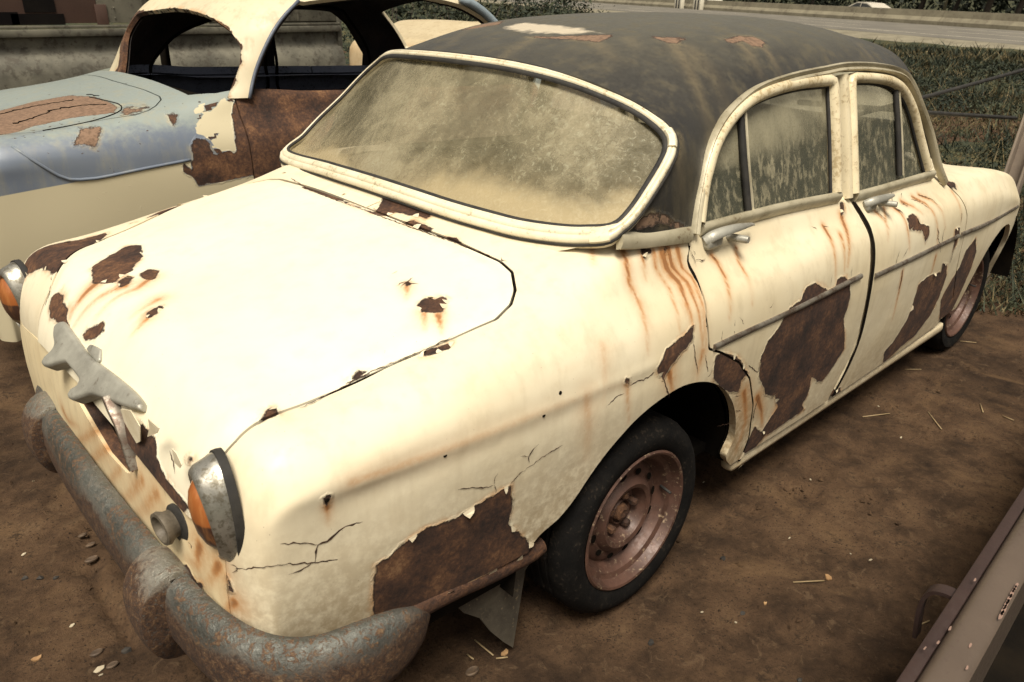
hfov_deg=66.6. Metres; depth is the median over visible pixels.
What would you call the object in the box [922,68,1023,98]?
cable
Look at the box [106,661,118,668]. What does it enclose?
seed pod
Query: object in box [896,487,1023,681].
truck bed
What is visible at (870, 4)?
distant car
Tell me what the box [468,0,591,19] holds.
bush
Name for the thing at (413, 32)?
pale car
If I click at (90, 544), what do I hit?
seed pod
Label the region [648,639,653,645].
pebble
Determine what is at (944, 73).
grass
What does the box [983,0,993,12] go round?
tree
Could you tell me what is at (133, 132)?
wrecked car
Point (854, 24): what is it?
lane markings
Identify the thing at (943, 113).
cable
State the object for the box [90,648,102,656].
seed pod
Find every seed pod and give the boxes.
[78,533,86,537]
[84,555,98,562]
[85,542,95,547]
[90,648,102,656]
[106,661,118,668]
[465,666,478,676]
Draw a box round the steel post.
[985,115,1023,287]
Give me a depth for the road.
41.73 m
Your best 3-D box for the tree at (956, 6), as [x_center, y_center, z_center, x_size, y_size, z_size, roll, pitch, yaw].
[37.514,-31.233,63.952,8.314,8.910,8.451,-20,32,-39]
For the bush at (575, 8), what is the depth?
23.68 m
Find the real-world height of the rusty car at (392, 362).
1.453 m
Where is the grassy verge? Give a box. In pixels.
[0,9,1023,269]
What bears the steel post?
on the ground at (850, 464)
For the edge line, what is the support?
on the road
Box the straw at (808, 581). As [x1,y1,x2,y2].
[793,580,824,582]
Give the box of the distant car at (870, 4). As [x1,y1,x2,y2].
[850,2,889,7]
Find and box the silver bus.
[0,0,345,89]
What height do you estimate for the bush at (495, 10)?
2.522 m
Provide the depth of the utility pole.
60.96 m
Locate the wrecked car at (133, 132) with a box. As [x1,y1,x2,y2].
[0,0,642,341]
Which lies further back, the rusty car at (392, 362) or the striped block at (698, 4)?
the striped block at (698, 4)
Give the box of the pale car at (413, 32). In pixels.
[349,19,480,64]
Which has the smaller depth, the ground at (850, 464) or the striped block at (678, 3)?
the ground at (850, 464)
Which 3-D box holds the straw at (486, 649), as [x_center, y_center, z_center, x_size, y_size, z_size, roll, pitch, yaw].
[-0.071,0.774,1.967,0.007,0.011,0.075,-20,32,-39]
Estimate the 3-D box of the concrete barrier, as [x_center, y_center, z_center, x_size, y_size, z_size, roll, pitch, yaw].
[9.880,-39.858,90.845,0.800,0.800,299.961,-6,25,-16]
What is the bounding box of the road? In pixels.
[497,0,1023,44]
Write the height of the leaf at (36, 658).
0.008 m
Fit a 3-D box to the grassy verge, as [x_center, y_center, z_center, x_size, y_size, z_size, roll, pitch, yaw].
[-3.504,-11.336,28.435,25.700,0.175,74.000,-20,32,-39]
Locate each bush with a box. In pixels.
[341,1,448,65]
[343,0,549,65]
[385,0,582,21]
[405,0,591,19]
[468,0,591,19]
[551,0,614,13]
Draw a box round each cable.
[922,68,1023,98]
[927,110,1017,119]
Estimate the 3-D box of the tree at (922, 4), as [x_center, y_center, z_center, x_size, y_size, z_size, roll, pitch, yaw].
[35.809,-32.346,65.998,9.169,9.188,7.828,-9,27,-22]
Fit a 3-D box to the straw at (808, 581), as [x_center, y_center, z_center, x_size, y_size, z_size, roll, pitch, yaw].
[0.844,0.684,2.217,0.091,0.006,0.004,-1,25,-4]
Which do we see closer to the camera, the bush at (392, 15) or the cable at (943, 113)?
the cable at (943, 113)
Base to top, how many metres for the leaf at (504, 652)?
0.008 m
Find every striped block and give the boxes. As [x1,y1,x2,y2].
[674,0,684,8]
[693,0,703,9]
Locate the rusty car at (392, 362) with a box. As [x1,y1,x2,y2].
[0,12,1019,681]
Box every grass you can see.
[869,38,1023,316]
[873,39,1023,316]
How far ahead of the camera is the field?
129.74 m
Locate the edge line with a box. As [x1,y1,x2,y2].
[509,0,1023,41]
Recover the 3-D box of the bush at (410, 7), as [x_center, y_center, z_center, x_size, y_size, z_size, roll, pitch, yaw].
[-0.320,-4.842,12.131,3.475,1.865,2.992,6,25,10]
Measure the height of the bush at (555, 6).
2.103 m
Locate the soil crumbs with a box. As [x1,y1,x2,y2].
[0,283,1023,681]
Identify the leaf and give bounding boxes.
[31,655,41,661]
[501,649,507,655]
[825,574,831,579]
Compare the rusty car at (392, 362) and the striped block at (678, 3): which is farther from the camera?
the striped block at (678, 3)
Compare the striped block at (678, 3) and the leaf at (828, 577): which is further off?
the striped block at (678, 3)
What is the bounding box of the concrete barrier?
[571,0,1023,30]
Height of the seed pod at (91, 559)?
0.014 m
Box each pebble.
[121,647,130,653]
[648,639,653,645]
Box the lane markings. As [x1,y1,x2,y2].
[596,4,1022,36]
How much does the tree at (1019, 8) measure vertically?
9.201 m
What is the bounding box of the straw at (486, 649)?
[474,639,493,655]
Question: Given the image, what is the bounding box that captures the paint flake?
[93,665,104,672]
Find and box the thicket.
[723,0,1023,13]
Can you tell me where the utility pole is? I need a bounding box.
[942,0,947,10]
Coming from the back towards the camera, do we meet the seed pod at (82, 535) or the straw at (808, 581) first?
the seed pod at (82, 535)
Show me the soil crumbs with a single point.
(842, 583)
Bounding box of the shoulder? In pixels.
[475,0,1023,49]
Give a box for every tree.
[918,0,926,9]
[952,0,960,10]
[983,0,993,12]
[1014,0,1023,13]
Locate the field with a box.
[395,0,1023,44]
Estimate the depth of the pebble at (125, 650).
1.94 m
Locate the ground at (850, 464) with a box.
[0,50,1023,681]
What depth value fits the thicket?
74.76 m
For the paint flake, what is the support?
on the ground at (850, 464)
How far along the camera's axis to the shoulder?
30.90 m
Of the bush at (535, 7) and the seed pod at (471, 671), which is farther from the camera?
the bush at (535, 7)

